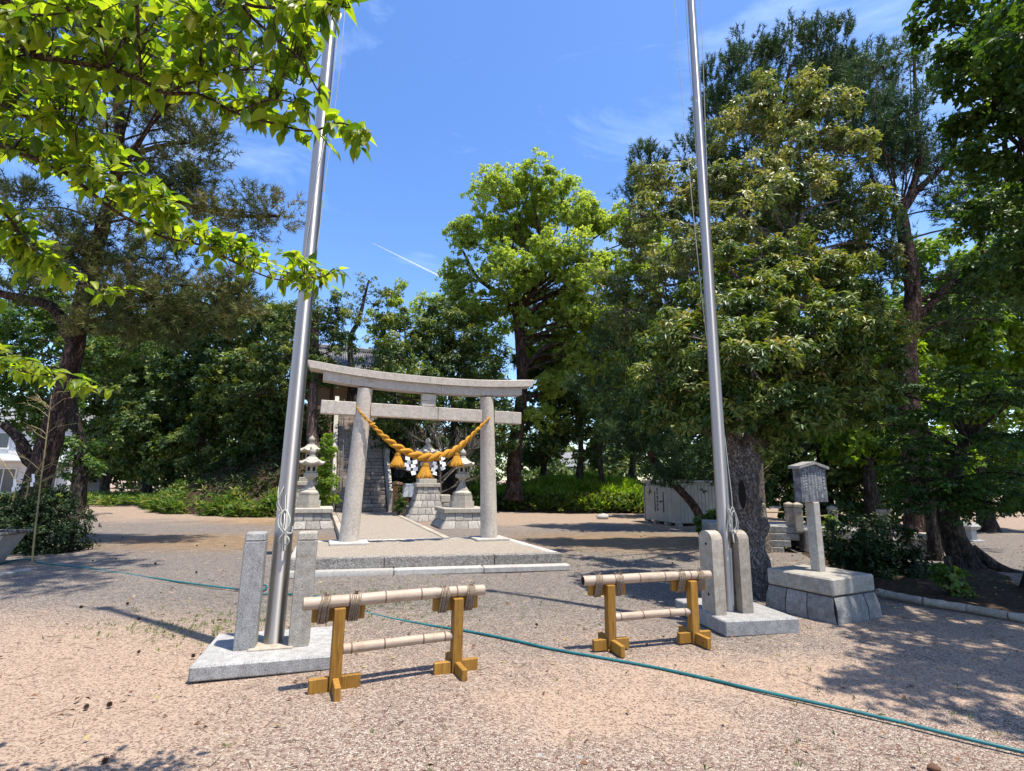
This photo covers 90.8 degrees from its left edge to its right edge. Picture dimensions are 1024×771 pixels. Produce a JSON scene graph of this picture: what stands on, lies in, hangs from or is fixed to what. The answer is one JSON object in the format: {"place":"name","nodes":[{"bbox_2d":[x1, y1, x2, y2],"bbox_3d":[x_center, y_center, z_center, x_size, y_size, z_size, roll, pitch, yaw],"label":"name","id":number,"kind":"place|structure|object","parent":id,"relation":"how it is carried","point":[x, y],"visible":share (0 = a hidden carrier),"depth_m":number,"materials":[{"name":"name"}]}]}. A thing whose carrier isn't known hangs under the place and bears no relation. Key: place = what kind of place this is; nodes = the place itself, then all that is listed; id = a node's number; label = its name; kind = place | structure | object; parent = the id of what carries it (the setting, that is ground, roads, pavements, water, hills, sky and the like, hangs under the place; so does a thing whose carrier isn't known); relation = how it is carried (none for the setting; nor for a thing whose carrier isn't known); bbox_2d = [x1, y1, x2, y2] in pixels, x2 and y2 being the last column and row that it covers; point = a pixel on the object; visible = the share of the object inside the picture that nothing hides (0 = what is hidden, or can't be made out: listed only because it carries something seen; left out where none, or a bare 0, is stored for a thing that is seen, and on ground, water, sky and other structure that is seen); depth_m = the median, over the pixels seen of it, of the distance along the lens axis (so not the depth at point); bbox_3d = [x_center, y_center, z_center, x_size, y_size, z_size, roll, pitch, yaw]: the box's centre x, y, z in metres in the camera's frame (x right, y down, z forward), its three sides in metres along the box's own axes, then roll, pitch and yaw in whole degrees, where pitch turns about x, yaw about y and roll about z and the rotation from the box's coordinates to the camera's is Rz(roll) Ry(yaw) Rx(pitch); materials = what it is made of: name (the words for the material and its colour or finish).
{"place":"outdoors","nodes":[
{"label":"outdoors","id":0,"kind":"place"},
{"bbox_2d":[163,405,643,516],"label":"hill","id":1,"kind":"structure","parent":0,"point":[444,486],"depth_m":24.28,"materials":[{"name":"green plant"}]},
{"bbox_2d":[133,294,264,487],"bbox_3d":[-17.485,0.149,29.826,7.993,11.818,5.575,-3,-11,20],"label":"evergreen tree","id":2,"kind":"object","parent":1,"relation":"on","point":[201,427],"visible":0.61,"depth_m":28.75,"materials":[{"name":"green plant"}]},
{"bbox_2d":[190,277,307,466],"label":"evergreen tree","id":3,"kind":"object","parent":1,"relation":"on","point":[265,423],"visible":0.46,"depth_m":25.71,"materials":[{"name":"green plant"}]},
{"bbox_2d":[214,289,362,446],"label":"cedar tree","id":4,"kind":"object","parent":1,"relation":"on","point":[270,381],"visible":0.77,"depth_m":24.75,"materials":[{"name":"green plant"}]},
{"bbox_2d":[177,407,419,500],"bbox_3d":[-12.174,3.260,26.628,17.282,5.185,8.282,-6,-13,32],"label":"mound cover","id":5,"kind":"object","parent":1,"relation":"on","point":[215,465],"visible":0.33,"depth_m":24.08,"materials":[{"name":"green plant"}]},
{"bbox_2d":[306,343,389,405],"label":"shrine building","id":6,"kind":"structure","parent":1,"relation":"on","point":[342,393],"depth_m":31.04,"materials":[{"name":"grey wood"}]},
{"bbox_2d":[318,379,329,405],"bbox_3d":[-11.405,0.485,30.440,0.800,1.700,0.060,5,-11,-20],"label":"door","id":7,"kind":"structure","parent":6,"relation":"in","point":[323,393],"depth_m":30.42,"materials":[{"name":"wood"}]},
{"bbox_2d":[333,384,347,400],"bbox_3d":[-10.469,0.563,30.784,0.800,1.700,0.060,5,-11,-20],"label":"door","id":8,"kind":"structure","parent":6,"relation":"in","point":[342,392],"depth_m":30.79,"materials":[{"name":"brown wood"}]},
{"bbox_2d":[329,396,392,511],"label":"stone staircase","id":9,"kind":"structure","parent":1,"relation":"on","point":[375,462],"depth_m":23.95,"materials":[{"name":"stone"}]},
{"bbox_2d":[338,271,384,401],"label":"sparse tree","id":10,"kind":"object","parent":1,"relation":"on","point":[351,358],"visible":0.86,"depth_m":31.30,"materials":[{"name":"green plant"}]},
{"bbox_2d":[352,286,453,477],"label":"evergreen tree","id":11,"kind":"object","parent":1,"relation":"on","point":[399,361],"visible":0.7,"depth_m":24.68,"materials":[{"name":"green plant"}]},
{"bbox_2d":[363,277,515,379],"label":"feathery tree","id":12,"kind":"object","parent":1,"relation":"on","point":[504,330],"visible":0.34,"depth_m":31.88,"materials":[{"name":"green plant"}]},
{"bbox_2d":[412,296,522,489],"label":"evergreen tree","id":13,"kind":"object","parent":1,"relation":"on","point":[453,317],"visible":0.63,"depth_m":25.93,"materials":[{"name":"green plant"}]},
{"bbox_2d":[508,342,557,476],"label":"tree","id":14,"kind":"object","parent":1,"relation":"on","point":[533,457],"visible":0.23,"depth_m":30.48,"materials":[{"name":"green plant"}]},
{"bbox_2d":[468,470,643,511],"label":"bank grass","id":15,"kind":"structure","parent":1,"relation":"on","point":[556,483],"depth_m":27.63,"materials":[{"name":"green plant"}]},
{"bbox_2d":[427,146,687,499],"bbox_3d":[3.078,-3.712,28.459,15.724,19.896,7.039,1,-11,0],"label":"camphor tree","id":16,"kind":"object","parent":1,"relation":"on","point":[570,308],"visible":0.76,"depth_m":27.75,"materials":[{"name":"green plant"}]},
{"bbox_2d":[472,488,643,513],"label":"bank weeds","id":17,"kind":"object","parent":1,"relation":"on","point":[619,503],"visible":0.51,"depth_m":26.16,"materials":[{"name":"green plant"}]},
{"bbox_2d":[525,347,613,480],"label":"tree","id":18,"kind":"object","parent":1,"relation":"on","point":[556,442],"visible":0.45,"depth_m":28.47,"materials":[{"name":"green plant"}]},
{"bbox_2d":[544,293,654,483],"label":"broadleaf tree","id":19,"kind":"object","parent":1,"relation":"on","point":[601,477],"visible":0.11,"depth_m":28.34,"materials":[{"name":"green plant"}]},
{"bbox_2d":[588,398,645,478],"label":"tree","id":20,"kind":"object","parent":1,"relation":"on","point":[632,471],"visible":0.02,"depth_m":30.43,"materials":[{"name":"green plant"}]},
{"bbox_2d":[0,0,1022,480],"label":"sky","id":21,"kind":"structure","parent":0,"point":[442,89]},
{"bbox_2d":[0,477,1023,770],"bbox_3d":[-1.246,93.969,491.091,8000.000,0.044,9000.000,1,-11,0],"label":"ground","id":22,"kind":"structure","parent":0,"point":[166,543],"depth_m":4.20,"materials":[{"name":"beige gravel"}]},
{"bbox_2d":[0,568,31,578],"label":"kerb stone","id":23,"kind":"object","parent":22,"relation":"on","point":[15,573],"visible":0.85,"depth_m":8.03,"materials":[{"name":"grey stone"}]},
{"bbox_2d":[0,526,33,561],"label":"stone basin","id":24,"kind":"object","parent":22,"relation":"on","point":[10,539],"visible":1,"depth_m":9.22,"materials":[{"name":"grey stone"}]},
{"bbox_2d":[2,391,91,563],"bbox_3d":[-8.883,1.570,9.485,1.371,3.392,0.453,1,-11,0],"label":"bamboo cane","id":25,"kind":"object","parent":22,"relation":"on","point":[36,518],"visible":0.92,"depth_m":9.46,"materials":[{"name":"green plant"}]},
{"bbox_2d":[0,458,43,500],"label":"paper streamer cord","id":26,"kind":"object","parent":25,"relation":"hanging from","point":[15,484],"visible":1,"depth_m":9.37,"materials":[{"name":"paper"}]},
{"bbox_2d":[0,408,100,494],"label":"house","id":27,"kind":"structure","parent":22,"relation":"on","point":[11,460],"depth_m":38.68,"materials":[{"name":"paint"}]},
{"bbox_2d":[0,432,10,448],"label":"window","id":28,"kind":"structure","parent":27,"relation":"in","point":[5,441],"depth_m":38.63,"materials":[{"name":"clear glass"}]},
{"bbox_2d":[0,468,17,492],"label":"window","id":29,"kind":"structure","parent":27,"relation":"in","point":[6,479],"depth_m":38.30,"materials":[{"name":"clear glass"}]},
{"bbox_2d":[32,434,71,450],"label":"window","id":30,"kind":"structure","parent":27,"relation":"in","point":[66,435],"depth_m":40.07,"materials":[{"name":"clear glass"}]},
{"bbox_2d":[50,472,57,490],"bbox_3d":[-36.339,7.375,39.072,1.800,1.900,0.120,5,-11,-22],"label":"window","id":31,"kind":"structure","parent":27,"relation":"in","point":[53,481],"depth_m":39.31,"materials":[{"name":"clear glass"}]},
{"bbox_2d":[0,475,101,555],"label":"clipped bush","id":32,"kind":"object","parent":22,"relation":"on","point":[50,530],"visible":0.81,"depth_m":10.55,"materials":[{"name":"green plant"}]},
{"bbox_2d":[0,277,163,519],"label":"ivy clad tree","id":33,"kind":"object","parent":22,"relation":"on","point":[82,463],"visible":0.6,"depth_m":19.33,"materials":[{"name":"green plant"}]},
{"bbox_2d":[47,329,140,492],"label":"evergreen tree","id":34,"kind":"object","parent":22,"relation":"on","point":[97,409],"visible":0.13,"depth_m":32.69,"materials":[{"name":"green plant"}]},
{"bbox_2d":[101,756,108,763],"bbox_3d":[-2.300,2.116,2.853,0.039,0.036,0.036,-8,-14,40],"label":"pine cone","id":35,"kind":"object","parent":22,"relation":"on","point":[105,760],"visible":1,"depth_m":2.85,"materials":[{"name":"brown plant"}]},
{"bbox_2d":[83,284,208,493],"bbox_3d":[-22.073,0.134,31.035,8.463,14.102,5.156,-4,-12,26],"label":"evergreen tree","id":36,"kind":"object","parent":22,"relation":"on","point":[135,428],"visible":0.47,"depth_m":29.72,"materials":[{"name":"green plant"}]},
{"bbox_2d":[0,290,293,492],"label":"distant wood","id":37,"kind":"object","parent":22,"relation":"on","point":[55,336],"visible":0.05,"depth_m":45.04,"materials":[{"name":"green plant"}]},
{"bbox_2d":[0,0,306,521],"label":"pine tree","id":38,"kind":"object","parent":22,"relation":"on","point":[96,259],"visible":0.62,"depth_m":13.00,"materials":[{"name":"green plant"}]},
{"bbox_2d":[0,478,325,517],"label":"undergrowth","id":39,"kind":"object","parent":22,"relation":"on","point":[166,501],"visible":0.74,"depth_m":21.74,"materials":[{"name":"green plant"}]},
{"bbox_2d":[0,0,376,401],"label":"cherry tree","id":40,"kind":"object","parent":22,"relation":"on","point":[21,39],"visible":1,"depth_m":2.29,"materials":[{"name":"green plant"}]},
{"bbox_2d":[188,531,331,681],"bbox_3d":[-2.180,1.915,4.662,1.060,1.102,0.920,4,-11,-17],"label":"flagpole footing","id":41,"kind":"object","parent":22,"relation":"on","point":[243,650],"visible":0.95,"depth_m":4.47,"materials":[{"name":"stone"}]},
{"bbox_2d":[263,10,344,643],"bbox_3d":[-2.110,-2.908,5.585,1.013,10.670,0.221,-3,-11,20],"label":"flagpole","id":42,"kind":"object","parent":41,"relation":"on","point":[274,629],"visible":0.92,"depth_m":4.96,"materials":[{"name":"silver metal"}]},
{"bbox_2d":[296,435,319,500],"bbox_3d":[-8.150,3.646,20.253,1.645,3.287,1.645,5,-11,-20],"label":"tall stone lantern","id":43,"kind":"object","parent":22,"relation":"on","point":[303,480],"visible":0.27,"depth_m":20.00,"materials":[{"name":"grey stone"}]},
{"bbox_2d":[294,447,334,528],"bbox_3d":[-6.777,3.385,16.938,1.742,2.610,1.740,5,-11,-20],"label":"stone lantern","id":44,"kind":"object","parent":22,"relation":"on","point":[311,512],"visible":0.91,"depth_m":16.45,"materials":[{"name":"grey stone"}]},
{"bbox_2d":[314,433,340,505],"bbox_3d":[-7.374,3.544,19.923,1.287,3.407,1.271,1,-11,0],"label":"leafy shrub","id":45,"kind":"object","parent":22,"relation":"on","point":[327,483],"visible":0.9,"depth_m":19.84,"materials":[{"name":"green plant"}]},
{"bbox_2d":[331,512,449,539],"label":"approach path","id":46,"kind":"structure","parent":22,"relation":"on","point":[383,525],"depth_m":14.97,"materials":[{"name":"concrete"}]},
{"bbox_2d":[303,581,485,701],"bbox_3d":[-0.922,2.022,4.116,1.492,0.724,0.480,5,-12,-23],"label":"bamboo barrier","id":47,"kind":"object","parent":22,"relation":"on","point":[339,610],"visible":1,"depth_m":4.07,"materials":[{"name":"brown wood"}]},
{"bbox_2d":[388,481,406,512],"bbox_3d":[-4.931,4.818,21.366,0.840,1.500,0.600,5,-11,-20],"label":"wooden lamp stand","id":48,"kind":"object","parent":22,"relation":"on","point":[395,486],"visible":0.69,"depth_m":21.33,"materials":[{"name":"brown wood"}]},
{"bbox_2d":[394,497,408,514],"bbox_3d":[-4.481,4.854,20.037,0.602,0.950,0.631,-8,-14,39],"label":"shrub","id":49,"kind":"object","parent":22,"relation":"on","point":[400,503],"visible":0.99,"depth_m":19.98,"materials":[{"name":"green plant"}]},
{"bbox_2d":[402,484,413,515],"bbox_3d":[-4.328,4.970,21.860,0.900,1.400,0.105,3,-11,-12],"label":"notice panel","id":50,"kind":"object","parent":22,"relation":"on","point":[407,490],"visible":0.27,"depth_m":21.85,"materials":[{"name":"metal"}]},
{"bbox_2d":[403,437,442,521],"bbox_3d":[-3.461,3.746,20.454,1.647,3.287,1.634,5,-11,-20],"label":"tall stone lantern","id":51,"kind":"object","parent":22,"relation":"on","point":[422,503],"visible":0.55,"depth_m":19.90,"materials":[{"name":"grey stone"}]},
{"bbox_2d":[289,537,569,578],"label":"gate platform","id":52,"kind":"structure","parent":22,"relation":"on","point":[456,555],"depth_m":9.16,"materials":[{"name":"grey stone"}]},
{"bbox_2d":[308,360,534,545],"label":"stone gate","id":53,"kind":"structure","parent":52,"relation":"on","point":[365,382],"depth_m":11.50,"materials":[{"name":"grey stone"}]},
{"bbox_2d":[356,405,489,478],"bbox_3d":[-1.906,1.268,11.402,3.244,1.662,0.405,5,-11,-20],"label":"straw rope","id":54,"kind":"object","parent":53,"relation":"hanging from","point":[425,470],"visible":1,"depth_m":11.22,"materials":[{"name":"plant"}]},
{"bbox_2d":[392,420,479,493],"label":"bare tree","id":55,"kind":"object","parent":22,"relation":"on","point":[437,442],"visible":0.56,"depth_m":22.76,"materials":[{"name":"brown plant"}]},
{"bbox_2d":[440,494,449,505],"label":"stone block wall","id":56,"kind":"structure","parent":22,"relation":"on","point":[445,499],"depth_m":20.68,"materials":[{"name":"grey stone"}]},
{"bbox_2d":[431,449,479,528],"bbox_3d":[-1.761,3.587,17.854,1.788,2.684,1.791,5,-11,-20],"label":"stone lantern","id":57,"kind":"object","parent":22,"relation":"on","point":[461,511],"visible":0.9,"depth_m":17.34,"materials":[{"name":"grey stone"}]},
{"bbox_2d":[0,559,1023,753],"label":"garden hose","id":58,"kind":"object","parent":22,"relation":"on","point":[966,738],"visible":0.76,"depth_m":4.17,"materials":[{"name":"rubber"}]},
{"bbox_2d":[0,537,1023,770],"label":"fallen leaves","id":59,"kind":"object","parent":22,"relation":"on","point":[583,762],"depth_m":4.14,"materials":[{"name":"brown plant"}]},
{"bbox_2d":[42,545,1022,770],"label":"grass tufts","id":60,"kind":"object","parent":22,"relation":"on","point":[218,627],"visible":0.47,"depth_m":5.44,"materials":[{"name":"green plant"}]},
{"bbox_2d":[388,336,687,480],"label":"distant wood","id":61,"kind":"object","parent":22,"relation":"on","point":[562,469],"visible":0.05,"depth_m":41.51,"materials":[{"name":"green plant"}]},
{"bbox_2d":[113,416,1023,495],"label":"distant wood","id":62,"kind":"object","parent":22,"relation":"on","point":[499,464],"visible":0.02,"depth_m":60.94,"materials":[{"name":"green plant"}]},
{"bbox_2d":[554,452,589,471],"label":"house","id":63,"kind":"structure","parent":22,"relation":"on","point":[567,455],"depth_m":49.68,"materials":[{"name":"paint"}]},
{"bbox_2d":[596,513,608,518],"bbox_3d":[3.952,5.708,22.050,0.534,0.275,0.445,1,-11,0],"label":"rock","id":64,"kind":"object","parent":22,"relation":"on","point":[603,516],"visible":0.93,"depth_m":21.90,"materials":[{"name":"grey stone"}]},
{"bbox_2d":[561,287,714,526],"bbox_3d":[4.524,0.560,17.982,5.599,9.035,3.460,1,-11,0],"label":"pine tree","id":65,"kind":"object","parent":22,"relation":"on","point":[624,431],"visible":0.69,"depth_m":17.42,"materials":[{"name":"green plant"}]},
{"bbox_2d":[581,567,711,657],"bbox_3d":[1.405,2.233,5.084,1.466,0.727,0.480,4,-11,-16],"label":"bamboo barrier","id":66,"kind":"object","parent":22,"relation":"on","point":[610,587],"visible":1,"depth_m":5.06,"materials":[{"name":"beige wood"}]},
{"bbox_2d":[641,480,715,526],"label":"storage shed","id":67,"kind":"structure","parent":22,"relation":"on","point":[668,506],"depth_m":19.37,"materials":[{"name":"grey metal"}]},
{"bbox_2d":[645,484,667,521],"bbox_3d":[5.772,4.687,20.243,0.065,1.400,1.556,4,-11,-16],"label":"door","id":68,"kind":"structure","parent":67,"relation":"in","point":[656,502],"depth_m":20.17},
{"bbox_2d":[666,485,672,522],"bbox_3d":[6.046,4.524,19.352,0.050,1.400,0.305,4,-11,-16],"label":"door","id":69,"kind":"structure","parent":67,"relation":"in","point":[669,498],"depth_m":19.32,"materials":[{"name":"grey metal"}]},
{"bbox_2d":[671,486,675,522],"bbox_3d":[6.133,4.470,19.062,0.050,1.400,0.280,4,-11,-16],"label":"door","id":70,"kind":"structure","parent":67,"relation":"in","point":[672,491],"depth_m":19.06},
{"bbox_2d":[692,508,715,534],"bbox_3d":[5.718,3.986,14.515,1.052,0.882,0.625,1,-11,0],"label":"shrub","id":71,"kind":"object","parent":22,"relation":"on","point":[710,515],"visible":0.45,"depth_m":14.55,"materials":[{"name":"green plant"}]},
{"bbox_2d":[629,393,799,496],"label":"tree","id":72,"kind":"object","parent":22,"relation":"on","point":[696,437],"visible":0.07,"depth_m":23.21,"materials":[{"name":"green plant"}]},
{"bbox_2d":[675,530,799,636],"bbox_3d":[2.606,2.257,6.026,0.900,1.060,1.060,3,-11,-11],"label":"flagpole footing","id":73,"kind":"object","parent":22,"relation":"on","point":[749,617],"visible":0.9,"depth_m":5.71,"materials":[{"name":"stone"}]},
{"bbox_2d":[674,0,738,611],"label":"flagpole","id":74,"kind":"object","parent":73,"relation":"on","point":[724,519],"visible":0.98,"depth_m":6.42,"materials":[{"name":"silver metal"}]},
{"bbox_2d":[583,61,909,552],"bbox_3d":[6.630,-2.534,12.858,8.591,13.108,5.589,3,-11,-11],"label":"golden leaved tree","id":75,"kind":"object","parent":22,"relation":"on","point":[780,181],"visible":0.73,"depth_m":13.39,"materials":[{"name":"green plant"}]},
{"bbox_2d":[606,6,936,469],"bbox_3d":[9.400,-4.802,18.227,11.897,19.635,3.571,1,-11,0],"label":"pine tree","id":76,"kind":"object","parent":22,"relation":"on","point":[737,55],"visible":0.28,"depth_m":18.94,"materials":[{"name":"green plant"}]},
{"bbox_2d":[626,222,928,601],"bbox_3d":[4.457,0.047,8.014,5.236,6.364,3.160,1,-11,0],"label":"gnarled oak","id":77,"kind":"object","parent":22,"relation":"on","point":[796,378],"visible":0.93,"depth_m":7.68,"materials":[{"name":"green plant"}]},
{"bbox_2d":[702,502,875,552],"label":"stone bridge","id":78,"kind":"structure","parent":22,"relation":"on","point":[791,530],"depth_m":12.05,"materials":[{"name":"stone"}]},
{"bbox_2d":[766,461,881,624],"bbox_3d":[3.953,1.946,6.582,0.928,1.891,0.930,6,-12,-26],"label":"stone notice board","id":79,"kind":"object","parent":22,"relation":"on","point":[816,589],"visible":1,"depth_m":6.30,"materials":[{"name":"stone"}]},
{"bbox_2d":[685,280,1023,498],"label":"distant wood","id":80,"kind":"object","parent":22,"relation":"on","point":[895,290],"visible":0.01,"depth_m":37.80,"materials":[{"name":"green plant"}]},
{"bbox_2d":[875,588,885,597],"bbox_3d":[5.427,3.042,7.402,0.112,0.110,0.130,2,-11,-6],"label":"edging log","id":81,"kind":"object","parent":22,"relation":"on","point":[880,592],"visible":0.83,"depth_m":7.39,"materials":[{"name":"concrete"}]},
{"bbox_2d":[876,509,902,547],"bbox_3d":[10.208,3.721,13.061,2.420,0.980,0.240,0,-11,6],"label":"stone post fence","id":82,"kind":"object","parent":22,"relation":"on","point":[882,511],"visible":0.17,"depth_m":13.08,"materials":[{"name":"stone"}]},
{"bbox_2d":[763,402,1023,526],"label":"broadleaf tree","id":83,"kind":"object","parent":22,"relation":"on","point":[848,482],"visible":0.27,"depth_m":19.25,"materials":[{"name":"green plant"}]},
{"bbox_2d":[802,282,987,531],"bbox_3d":[13.271,0.686,18.427,5.874,9.011,3.330,1,-11,0],"label":"broadleaf tree","id":84,"kind":"object","parent":22,"relation":"on","point":[852,448],"visible":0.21,"depth_m":17.62,"materials":[{"name":"green plant"}]},
{"bbox_2d":[884,590,923,604],"bbox_3d":[5.529,2.988,7.112,0.112,0.109,0.475,5,-12,-22],"label":"edging log","id":85,"kind":"object","parent":22,"relation":"on","point":[903,597],"visible":0.98,"depth_m":7.08,"materials":[{"name":"concrete"}]},
{"bbox_2d":[892,532,927,558],"bbox_3d":[9.260,3.642,11.502,0.720,0.535,0.640,-1,-11,8],"label":"stone pedestal","id":86,"kind":"object","parent":22,"relation":"on","point":[924,535],"visible":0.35,"depth_m":11.28,"materials":[{"name":"stone"}]},
{"bbox_2d":[802,552,1023,613],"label":"planting bed","id":87,"kind":"object","parent":22,"relation":"on","point":[1007,598],"visible":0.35,"depth_m":7.61,"materials":[{"name":"soil"}]},
{"bbox_2d":[822,514,843,551],"bbox_3d":[7.140,3.354,11.267,0.641,0.959,0.435,8,-13,-34],"label":"variegated shrub","id":88,"kind":"object","parent":87,"relation":"on","point":[824,528],"visible":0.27,"depth_m":11.35,"materials":[{"name":"green plant"}]},
{"bbox_2d":[822,509,931,579],"bbox_3d":[6.299,2.928,8.844,1.874,1.455,1.183,1,-11,0],"label":"round bush","id":89,"kind":"object","parent":87,"relation":"on","point":[864,549],"visible":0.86,"depth_m":8.61,"materials":[{"name":"green plant"}]},
{"bbox_2d":[860,365,1023,572],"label":"maple tree","id":90,"kind":"object","parent":87,"relation":"on","point":[944,523],"visible":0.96,"depth_m":9.47,"materials":[{"name":"green plant"}]},
{"bbox_2d":[928,556,979,597],"bbox_3d":[6.351,2.811,7.273,0.571,0.679,0.433,1,-11,0],"label":"leafy plant","id":91,"kind":"object","parent":87,"relation":"on","point":[950,575],"visible":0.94,"depth_m":7.25,"materials":[{"name":"green plant"}]},
{"bbox_2d":[808,30,1023,531],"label":"pine tree","id":92,"kind":"object","parent":22,"relation":"on","point":[910,275],"visible":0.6,"depth_m":14.11,"materials":[{"name":"green plant"}]},
{"bbox_2d":[927,763,940,770],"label":"rock","id":93,"kind":"object","parent":22,"relation":"on","point":[932,767],"visible":1,"depth_m":2.92,"materials":[{"name":"brown stone"}]},
{"bbox_2d":[923,597,966,611],"bbox_3d":[5.758,2.915,6.710,0.113,0.111,0.441,8,-13,-35],"label":"edging log","id":94,"kind":"object","parent":22,"relation":"on","point":[954,606],"visible":0.97,"depth_m":6.68,"materials":[{"name":"concrete"}]},
{"bbox_2d":[889,231,1023,532],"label":"broadleaf tree","id":95,"kind":"object","parent":22,"relation":"on","point":[980,355],"visible":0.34,"depth_m":18.98,"materials":[{"name":"green plant"}]},
{"bbox_2d":[902,0,1023,590],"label":"overhanging tree","id":96,"kind":"object","parent":22,"relation":"on","point":[988,57],"visible":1,"depth_m":7.59,"materials":[{"name":"green plant"}]},
{"bbox_2d":[963,522,984,541],"bbox_3d":[13.640,4.359,15.020,0.420,0.540,0.400,3,-11,-10],"label":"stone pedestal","id":97,"kind":"object","parent":22,"relation":"on","point":[971,532],"visible":0.73,"depth_m":14.91,"materials":[{"name":"grey stone"}]},
{"bbox_2d":[966,604,1008,619],"bbox_3d":[5.985,2.852,6.352,0.110,0.109,0.393,6,-12,-27],"label":"edging log","id":98,"kind":"object","parent":22,"relation":"on","point":[989,612],"visible":0.98,"depth_m":6.33,"materials":[{"name":"concrete"}]},
{"bbox_2d":[1008,612,1023,622],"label":"edging log","id":99,"kind":"object","parent":22,"relation":"on","point":[1016,617],"visible":1,"depth_m":6.09,"materials":[{"name":"concrete"}]},
{"bbox_2d":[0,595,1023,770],"bbox_3d":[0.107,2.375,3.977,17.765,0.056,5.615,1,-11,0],"label":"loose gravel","id":100,"kind":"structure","parent":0,"point":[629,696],"depth_m":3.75,"materials":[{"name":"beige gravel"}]}
]}

